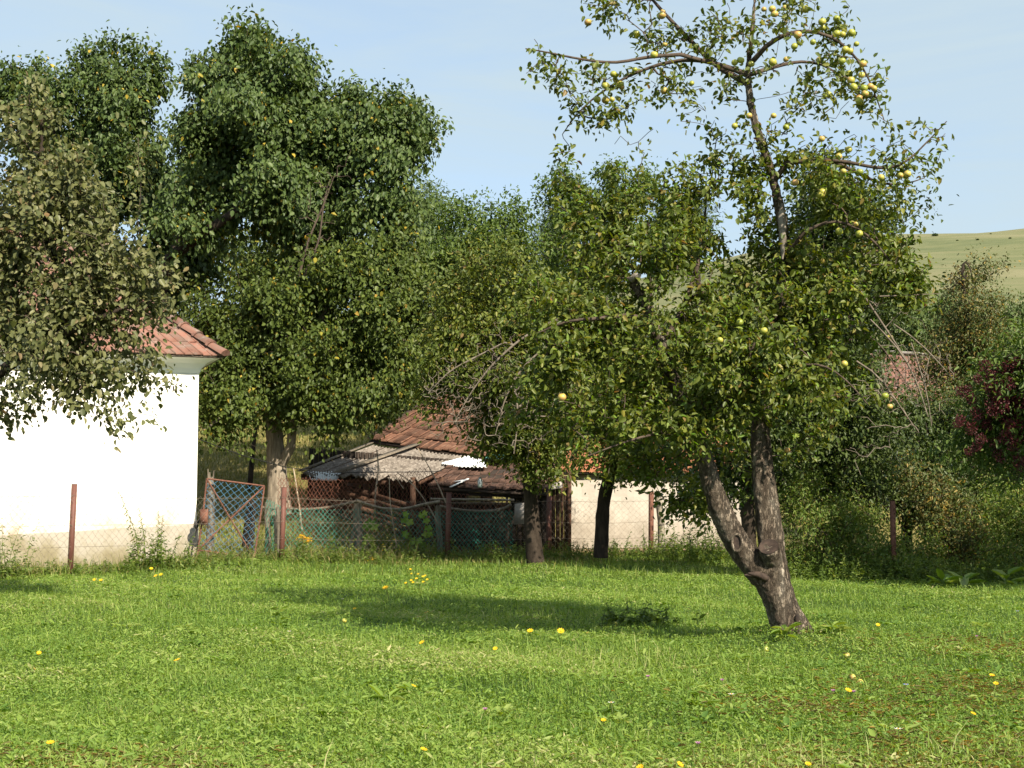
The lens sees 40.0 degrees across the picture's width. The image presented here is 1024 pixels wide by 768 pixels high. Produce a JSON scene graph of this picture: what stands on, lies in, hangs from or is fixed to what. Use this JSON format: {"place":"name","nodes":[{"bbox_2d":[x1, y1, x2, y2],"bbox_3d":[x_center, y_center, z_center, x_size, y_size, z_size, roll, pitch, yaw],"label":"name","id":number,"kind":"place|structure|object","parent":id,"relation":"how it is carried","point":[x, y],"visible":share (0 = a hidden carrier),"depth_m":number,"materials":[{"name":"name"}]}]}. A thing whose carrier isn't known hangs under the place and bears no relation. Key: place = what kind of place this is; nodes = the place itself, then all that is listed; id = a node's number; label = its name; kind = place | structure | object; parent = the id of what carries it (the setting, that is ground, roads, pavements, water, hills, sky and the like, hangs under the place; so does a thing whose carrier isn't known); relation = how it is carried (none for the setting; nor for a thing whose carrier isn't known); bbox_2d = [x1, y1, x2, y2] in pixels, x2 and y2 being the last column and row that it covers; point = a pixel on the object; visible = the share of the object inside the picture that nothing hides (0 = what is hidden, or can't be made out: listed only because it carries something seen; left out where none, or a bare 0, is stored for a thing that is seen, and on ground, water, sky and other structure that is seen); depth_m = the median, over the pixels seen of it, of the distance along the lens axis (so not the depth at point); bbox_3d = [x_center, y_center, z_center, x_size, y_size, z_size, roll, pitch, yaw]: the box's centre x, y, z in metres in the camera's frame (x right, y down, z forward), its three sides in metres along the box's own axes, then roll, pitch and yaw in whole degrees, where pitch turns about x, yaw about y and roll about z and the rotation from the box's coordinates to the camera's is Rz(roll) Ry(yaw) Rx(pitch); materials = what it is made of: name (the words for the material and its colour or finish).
{"place":"outdoors","nodes":[
{"label":"outdoors","id":0,"kind":"place"},
{"bbox_2d":[0,229,1023,767],"bbox_3d":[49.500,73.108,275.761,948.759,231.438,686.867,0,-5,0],"label":"ground","id":1,"kind":"structure","parent":0,"point":[946,247],"depth_m":20.21,"materials":[{"name":"green plant"}]},
{"bbox_2d":[0,518,45,580],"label":"nettle patch","id":2,"kind":"object","parent":1,"relation":"on","point":[7,569],"visible":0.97,"depth_m":26.14,"materials":[{"name":"green plant"}]},
{"bbox_2d":[0,63,199,452],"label":"pear tree","id":3,"kind":"object","parent":1,"relation":"on","point":[47,200],"visible":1,"depth_m":19.42,"materials":[{"name":"green plant"}]},
{"bbox_2d":[0,230,229,569],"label":"white house","id":4,"kind":"structure","parent":1,"relation":"on","point":[55,454],"depth_m":30.77,"materials":[{"name":"paint"}]},
{"bbox_2d":[198,438,450,472],"bbox_3d":[-4.237,1.880,35.454,1.170,0.701,9.536,-4,-6,43],"label":"cable","id":5,"kind":"object","parent":4,"relation":"attached to","point":[308,469],"visible":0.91,"depth_m":35.10,"materials":[{"name":"black rubber"}]},
{"bbox_2d":[0,19,245,316],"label":"pear tree","id":6,"kind":"object","parent":1,"relation":"on","point":[106,91],"visible":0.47,"depth_m":40.21,"materials":[{"name":"green plant"}]},
{"bbox_2d":[117,492,141,571],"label":"nettle","id":7,"kind":"object","parent":1,"relation":"on","point":[132,531],"visible":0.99,"depth_m":28.25,"materials":[{"name":"green plant"}]},
{"bbox_2d":[137,507,149,570],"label":"nettle","id":8,"kind":"object","parent":1,"relation":"on","point":[145,552],"visible":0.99,"depth_m":28.23,"materials":[{"name":"green plant"}]},
{"bbox_2d":[153,516,160,570],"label":"nettle","id":9,"kind":"object","parent":1,"relation":"on","point":[157,543],"visible":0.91,"depth_m":28.33,"materials":[{"name":"green plant"}]},
{"bbox_2d":[157,516,164,568],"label":"nettle","id":10,"kind":"object","parent":1,"relation":"on","point":[160,540],"visible":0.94,"depth_m":28.33,"materials":[{"name":"green plant"}]},
{"bbox_2d":[121,526,203,572],"bbox_3d":[-7.095,3.356,28.398,1.776,0.989,1.289,2,-5,-27],"label":"nettle patch","id":11,"kind":"object","parent":1,"relation":"on","point":[160,556],"visible":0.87,"depth_m":28.23,"materials":[{"name":"green plant"}]},
{"bbox_2d":[168,538,179,567],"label":"nettle","id":12,"kind":"object","parent":1,"relation":"on","point":[171,556],"visible":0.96,"depth_m":28.41,"materials":[{"name":"green plant"}]},
{"bbox_2d":[191,505,202,556],"bbox_3d":[-6.923,3.271,30.938,0.248,1.239,0.104,0,-5,0],"label":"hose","id":13,"kind":"object","parent":1,"relation":"on","point":[196,525],"visible":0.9,"depth_m":30.92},
{"bbox_2d":[205,469,214,556],"bbox_3d":[-6.705,2.885,31.265,0.218,1.994,0.205,0,-5,0],"label":"gate post","id":14,"kind":"object","parent":1,"relation":"on","point":[211,506],"visible":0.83,"depth_m":31.21,"materials":[{"name":"brown wood"}]},
{"bbox_2d":[196,478,264,557],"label":"garden gate","id":15,"kind":"structure","parent":1,"relation":"on","point":[203,514],"depth_m":31.19,"materials":[{"name":"blue metal"}]},
{"bbox_2d":[242,500,256,555],"bbox_3d":[-6.030,3.296,32.237,0.328,1.290,0.259,0,-5,0],"label":"gate post","id":16,"kind":"object","parent":1,"relation":"on","point":[251,507],"visible":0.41,"depth_m":32.16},
{"bbox_2d":[247,417,257,490],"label":"sapling trunk","id":17,"kind":"object","parent":1,"relation":"on","point":[250,471],"visible":0.63,"depth_m":42.88,"materials":[{"name":"brown plant"}]},
{"bbox_2d":[268,599,289,628],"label":"broad leaf plant","id":18,"kind":"object","parent":1,"relation":"on","point":[278,613],"visible":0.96,"depth_m":16.04,"materials":[{"name":"green plant"}]},
{"bbox_2d":[127,195,444,445],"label":"plum tree","id":19,"kind":"object","parent":1,"relation":"on","point":[246,268],"visible":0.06,"depth_m":45.36,"materials":[{"name":"green plant"}]},
{"bbox_2d":[120,3,454,306],"bbox_3d":[-5.742,-3.061,37.060,8.421,14.126,5.730,0,-5,0],"label":"pear tree","id":20,"kind":"object","parent":1,"relation":"on","point":[283,125],"visible":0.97,"depth_m":36.81,"materials":[{"name":"green plant"}]},
{"bbox_2d":[295,534,311,554],"bbox_3d":[-4.807,3.687,32.408,0.415,0.490,0.266,0,-5,0],"label":"goldenrod","id":21,"kind":"object","parent":1,"relation":"on","point":[302,548],"visible":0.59,"depth_m":32.41,"materials":[{"name":"yellow plant"}]},
{"bbox_2d":[170,205,453,514],"bbox_3d":[-5.298,-0.673,36.771,8.050,8.192,5.422,0,-5,0],"label":"pear tree","id":22,"kind":"object","parent":1,"relation":"on","point":[269,337],"visible":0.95,"depth_m":35.67,"materials":[{"name":"leaf"},{"name":"bark"},{"name":"twig bark"}]},
{"bbox_2d":[289,149,351,277],"bbox_3d":[-4.795,-4.306,35.506,1.558,3.259,0.956,1,-5,-18],"label":"dead branch","id":23,"kind":"object","parent":22,"relation":"attached to","point":[314,225],"visible":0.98,"depth_m":35.61,"materials":[{"name":"brown wood"}]},
{"bbox_2d":[0,484,653,574],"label":"wire fence","id":24,"kind":"object","parent":1,"relation":"on","point":[282,523],"visible":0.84,"depth_m":31.16,"materials":[{"name":"grey metal"}]},
{"bbox_2d":[1,539,659,578],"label":"fence","id":25,"kind":"object","parent":1,"relation":"on","point":[275,552],"visible":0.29,"depth_m":30.32,"materials":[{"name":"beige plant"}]},
{"bbox_2d":[374,450,378,509],"bbox_3d":[-3.406,2.459,35.415,0.088,1.667,1.436,0,-5,-3],"label":"stick","id":26,"kind":"object","parent":1,"relation":"on","point":[376,477],"visible":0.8,"depth_m":35.48,"materials":[{"name":"brown wood"}]},
{"bbox_2d":[263,468,513,555],"bbox_3d":[-2.981,3.188,34.190,6.801,2.426,1.370,3,-6,-34],"label":"garden fence","id":27,"kind":"object","parent":1,"relation":"on","point":[357,514],"visible":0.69,"depth_m":34.37,"materials":[{"name":"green metal"}]},
{"bbox_2d":[293,468,302,529],"bbox_3d":[-5.126,2.747,33.628,0.054,1.480,0.619,3,-5,-31],"label":"stick","id":28,"kind":"object","parent":27,"relation":"attached to","point":[298,498],"visible":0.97,"depth_m":33.57,"materials":[{"name":"brown wood"}]},
{"bbox_2d":[362,510,432,551],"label":"gourd vine","id":29,"kind":"object","parent":27,"relation":"attached to","point":[374,526],"visible":0.84,"depth_m":33.93,"materials":[{"name":"green plant"}]},
{"bbox_2d":[397,472,437,522],"bbox_3d":[-2.364,2.824,34.968,1.225,1.265,0.061,-3,-5,29],"label":"stick","id":30,"kind":"object","parent":27,"relation":"attached to","point":[422,497],"visible":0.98,"depth_m":34.86,"materials":[{"name":"brown wood"}]},
{"bbox_2d":[417,448,445,502],"bbox_3d":[-2.034,2.291,35.422,0.047,1.404,1.285,4,-6,-38],"label":"stick","id":31,"kind":"object","parent":27,"relation":"attached to","point":[433,476],"visible":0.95,"depth_m":35.29,"materials":[{"name":"brown wood"}]},
{"bbox_2d":[368,684,409,700],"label":"broad leaf plant","id":32,"kind":"object","parent":1,"relation":"on","point":[376,689],"visible":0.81,"depth_m":10.46,"materials":[{"name":"green plant"}]},
{"bbox_2d":[389,478,396,547],"bbox_3d":[-2.887,3.242,34.139,0.077,1.924,0.692,2,-5,-26],"label":"stick","id":33,"kind":"object","parent":1,"relation":"on","point":[391,512],"visible":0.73,"depth_m":34.16,"materials":[{"name":"brown wood"}]},
{"bbox_2d":[196,394,601,565],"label":"slope grass","id":34,"kind":"structure","parent":1,"relation":"on","point":[244,458],"depth_m":44.59,"materials":[{"name":"green plant"}]},
{"bbox_2d":[370,505,438,556],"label":"bean plant","id":35,"kind":"object","parent":1,"relation":"on","point":[393,544],"visible":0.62,"depth_m":34.00,"materials":[{"name":"green plant"}]},
{"bbox_2d":[298,391,547,549],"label":"old shed","id":36,"kind":"structure","parent":1,"relation":"on","point":[405,456],"depth_m":39.77,"materials":[{"name":"ceramic"}]},
{"bbox_2d":[408,172,479,344],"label":"acacia tree","id":37,"kind":"object","parent":1,"relation":"on","point":[422,194],"visible":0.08,"depth_m":51.92,"materials":[{"name":"green plant"}]},
{"bbox_2d":[418,184,566,502],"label":"pear tree","id":38,"kind":"object","parent":1,"relation":"on","point":[513,221],"visible":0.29,"depth_m":46.07,"materials":[{"name":"green plant"}]},
{"bbox_2d":[428,455,560,554],"bbox_3d":[-0.476,3.195,37.439,3.525,2.902,3.057,-1,-5,14],"label":"tiled lean to","id":39,"kind":"object","parent":1,"relation":"on","point":[461,478],"visible":0.57,"depth_m":36.55,"materials":[{"name":"ceramic"}]},
{"bbox_2d":[451,495,508,508],"bbox_3d":[-0.885,2.943,36.535,1.640,0.659,0.554,0,-5,0],"label":"window frame","id":40,"kind":"structure","parent":39,"relation":"in","point":[467,496],"depth_m":36.52,"materials":[{"name":"brown wood"}]},
{"bbox_2d":[401,225,609,562],"bbox_3d":[-0.030,0.182,31.174,4.861,7.560,4.093,0,-5,0],"label":"apple tree","id":41,"kind":"object","parent":1,"relation":"on","point":[454,336],"visible":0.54,"depth_m":30.61,"materials":[{"name":"green plant"}]},
{"bbox_2d":[478,465,482,486],"bbox_3d":[-0.702,1.997,30.939,0.110,0.550,0.110,0,-5,0],"label":"glass jar","id":42,"kind":"object","parent":41,"relation":"hanging from","point":[480,482],"visible":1,"depth_m":30.89,"materials":[{"name":"clear glass"}]},
{"bbox_2d":[421,318,583,462],"bbox_3d":[-0.185,0.047,29.811,3.519,3.258,1.972,0,-5,0],"label":"dead branch","id":43,"kind":"object","parent":41,"relation":"attached to","point":[456,422],"visible":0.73,"depth_m":29.66,"materials":[{"name":"grey wood"}]},
{"bbox_2d":[0,522,1023,767],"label":"lawn grass","id":44,"kind":"structure","parent":1,"relation":"on","point":[94,730],"depth_m":12.10,"materials":[{"name":"green plant"}]},
{"bbox_2d":[0,562,1023,767],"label":"dead leaves","id":45,"kind":"object","parent":1,"relation":"on","point":[862,714],"visible":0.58,"depth_m":9.39,"materials":[{"name":"brown plant"}]},
{"bbox_2d":[1,520,1023,579],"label":"tall grass","id":46,"kind":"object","parent":1,"relation":"on","point":[692,551],"visible":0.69,"depth_m":31.45,"materials":[{"name":"green plant"}]},
{"bbox_2d":[530,199,588,263],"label":"tree","id":47,"kind":"object","parent":1,"relation":"on","point":[544,217],"visible":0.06,"depth_m":70.29,"materials":[{"name":"green plant"}]},
{"bbox_2d":[515,152,716,307],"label":"pear tree","id":48,"kind":"object","parent":1,"relation":"on","point":[546,243],"visible":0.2,"depth_m":43.40,"materials":[{"name":"green plant"}]},
{"bbox_2d":[554,302,704,557],"bbox_3d":[2.488,1.009,31.800,4.804,5.830,4.366,0,-5,0],"label":"apple tree","id":49,"kind":"object","parent":1,"relation":"on","point":[601,543],"visible":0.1,"depth_m":31.33,"materials":[{"name":"green plant"}]},
{"bbox_2d":[353,236,929,448],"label":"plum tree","id":50,"kind":"object","parent":1,"relation":"on","point":[612,301],"depth_m":46.58,"materials":[{"name":"green plant"}]},
{"bbox_2d":[551,434,741,552],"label":"plaster shed","id":51,"kind":"structure","parent":1,"relation":"on","point":[577,496],"depth_m":37.30,"materials":[{"name":"paint"}]},
{"bbox_2d":[551,471,571,552],"bbox_3d":[1.244,3.336,36.405,0.598,2.200,0.190,0,-5,0],"label":"plank door","id":52,"kind":"structure","parent":51,"relation":"in","point":[561,506],"depth_m":36.43,"materials":[{"name":"wood"}]},
{"bbox_2d":[595,600,706,629],"bbox_3d":[1.684,2.795,16.866,1.341,0.383,0.812,-1,-5,16],"label":"nettle patch","id":53,"kind":"object","parent":1,"relation":"on","point":[630,619],"visible":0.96,"depth_m":16.75,"materials":[{"name":"green plant"}]},
{"bbox_2d":[655,496,664,552],"bbox_3d":[3.756,3.588,35.727,0.260,1.632,0.194,0,-5,0],"label":"fence post","id":54,"kind":"object","parent":1,"relation":"on","point":[659,508],"visible":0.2,"depth_m":35.66,"materials":[{"name":"wood"}]},
{"bbox_2d":[647,186,725,312],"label":"tree","id":55,"kind":"object","parent":1,"relation":"on","point":[699,275],"visible":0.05,"depth_m":70.56,"materials":[{"name":"green plant"}]},
{"bbox_2d":[486,0,954,634],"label":"apple tree","id":56,"kind":"object","parent":1,"relation":"on","point":[754,380],"visible":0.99,"depth_m":14.91,"materials":[{"name":"green plant"}]},
{"bbox_2d":[853,281,939,360],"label":"dead branch","id":57,"kind":"object","parent":56,"relation":"attached to","point":[877,316],"visible":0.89,"depth_m":14.90,"materials":[{"name":"grey wood"}]},
{"bbox_2d":[845,319,955,473],"bbox_3d":[4.042,0.134,14.625,1.204,1.634,0.878,0,-5,0],"label":"dead branch","id":58,"kind":"object","parent":56,"relation":"attached to","point":[908,364],"visible":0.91,"depth_m":14.65,"materials":[{"name":"wood"}]},
{"bbox_2d":[769,621,802,639],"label":"broad leaf plant","id":59,"kind":"object","parent":1,"relation":"on","point":[785,631],"visible":0.99,"depth_m":14.34,"materials":[{"name":"green plant"}]},
{"bbox_2d":[642,145,958,546],"bbox_3d":[5.407,-0.440,27.045,6.256,8.104,4.083,-2,-5,21],"label":"apple tree","id":60,"kind":"object","parent":1,"relation":"on","point":[856,426],"visible":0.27,"depth_m":26.55,"materials":[{"name":"green plant"}]},
{"bbox_2d":[776,463,857,576],"bbox_3d":[5.752,2.641,27.018,2.155,2.521,2.112,-4,-6,40],"label":"bush","id":61,"kind":"object","parent":1,"relation":"on","point":[796,547],"visible":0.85,"depth_m":26.93,"materials":[{"name":"green plant"}]},
{"bbox_2d":[730,382,936,548],"bbox_3d":[7.064,1.856,32.879,4.925,5.062,5.060,0,-5,0],"label":"plum tree","id":62,"kind":"object","parent":1,"relation":"on","point":[866,489],"visible":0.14,"depth_m":32.30,"materials":[{"name":"green plant"}]},
{"bbox_2d":[817,620,852,635],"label":"broad leaf plant","id":63,"kind":"object","parent":1,"relation":"on","point":[837,626],"visible":0.99,"depth_m":14.51,"materials":[{"name":"green plant"}]},
{"bbox_2d":[794,463,899,569],"bbox_3d":[6.492,2.718,27.840,2.058,2.503,2.249,-4,-6,44],"label":"bush","id":64,"kind":"object","parent":1,"relation":"on","point":[858,517],"visible":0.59,"depth_m":27.69,"materials":[{"name":"green plant"}]},
{"bbox_2d":[736,550,1023,585],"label":"boundary weeds","id":65,"kind":"object","parent":1,"relation":"on","point":[861,572],"visible":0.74,"depth_m":25.77,"materials":[{"name":"green plant"}]},
{"bbox_2d":[890,501,896,573],"bbox_3d":[7.166,2.989,26.440,0.085,1.580,0.096,0,-5,0],"label":"rusty post","id":66,"kind":"object","parent":1,"relation":"on","point":[892,525],"visible":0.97,"depth_m":26.43,"materials":[{"name":"metal"}]},
{"bbox_2d":[827,516,961,579],"bbox_3d":[7.268,3.268,27.035,2.221,1.441,2.679,-4,-6,42],"label":"bush","id":67,"kind":"object","parent":1,"relation":"on","point":[871,552],"visible":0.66,"depth_m":26.68,"materials":[{"name":"green plant"}]},
{"bbox_2d":[861,350,960,504],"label":"red roofed house","id":68,"kind":"structure","parent":1,"relation":"on","point":[905,353],"depth_m":55.02,"materials":[{"name":"ceramic"}]},
{"bbox_2d":[847,368,990,551],"bbox_3d":[10.081,2.043,34.986,4.298,5.028,4.726,0,-5,0],"label":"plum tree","id":69,"kind":"object","parent":1,"relation":"on","point":[936,421],"visible":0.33,"depth_m":34.37,"materials":[{"name":"green plant"}]},
{"bbox_2d":[857,258,987,362],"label":"hedge tree","id":70,"kind":"object","parent":1,"relation":"on","point":[913,328],"visible":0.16,"depth_m":61.27,"materials":[{"name":"green plant"}]},
{"bbox_2d":[882,443,991,568],"bbox_3d":[8.818,2.484,29.015,2.245,2.805,1.985,3,-5,-33],"label":"bush","id":71,"kind":"object","parent":1,"relation":"on","point":[931,492],"visible":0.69,"depth_m":28.79,"materials":[{"name":"green plant"}]},
{"bbox_2d":[924,569,956,586],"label":"broad leaf plant","id":72,"kind":"object","parent":1,"relation":"on","point":[942,576],"visible":0.75,"depth_m":24.45,"materials":[{"name":"green plant"}]},
{"bbox_2d":[915,498,1002,571],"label":"bush","id":73,"kind":"object","parent":1,"relation":"on","point":[963,535],"visible":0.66,"depth_m":27.79,"materials":[{"name":"green plant"}]},
{"bbox_2d":[898,238,1023,424],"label":"pear tree","id":74,"kind":"object","parent":1,"relation":"on","point":[960,344],"visible":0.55,"depth_m":40.04,"materials":[{"name":"green plant"}]},
{"bbox_2d":[945,261,972,296],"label":"dead branch","id":75,"kind":"object","parent":74,"relation":"attached to","point":[962,268],"visible":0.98,"depth_m":39.84,"materials":[{"name":"wood"}]},
{"bbox_2d":[905,384,1023,557],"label":"plum tree","id":76,"kind":"object","parent":1,"relation":"on","point":[981,477],"visible":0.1,"depth_m":34.12,"materials":[{"name":"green plant"}]},
{"bbox_2d":[944,570,988,587],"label":"broad leaf plant","id":77,"kind":"object","parent":1,"relation":"on","point":[953,577],"visible":0.94,"depth_m":24.25,"materials":[{"name":"green plant"}]},
{"bbox_2d":[916,313,1023,502],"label":"elder bush","id":78,"kind":"object","parent":1,"relation":"on","point":[1002,399],"visible":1,"depth_m":23.93,"materials":[{"name":"dark red leaf"},{"name":"twig bark"},{"name":"dark bark"}]},
{"bbox_2d":[942,474,1020,571],"bbox_3d":[9.605,2.861,28.840,1.716,2.161,1.762,-2,-5,26],"label":"bush","id":79,"kind":"object","parent":1,"relation":"on","point":[985,495],"visible":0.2,"depth_m":28.64,"materials":[{"name":"green plant"}]},
{"bbox_2d":[941,286,1023,468],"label":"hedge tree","id":80,"kind":"object","parent":1,"relation":"on","point":[1019,310],"visible":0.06,"depth_m":59.68,"materials":[{"name":"green plant"}]},
{"bbox_2d":[958,474,1023,576],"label":"bush","id":81,"kind":"object","parent":1,"relation":"on","point":[1007,506],"visible":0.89,"depth_m":26.51,"materials":[{"name":"green plant"}]},
{"bbox_2d":[991,567,1023,585],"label":"broad leaf plant","id":82,"kind":"object","parent":1,"relation":"on","point":[1004,576],"visible":0.9,"depth_m":24.43,"materials":[{"name":"green plant"}]},
{"bbox_2d":[0,0,1023,325],"label":"sky","id":83,"kind":"structure","parent":0,"point":[960,63],"materials":[{"name":"blue"}]}
]}

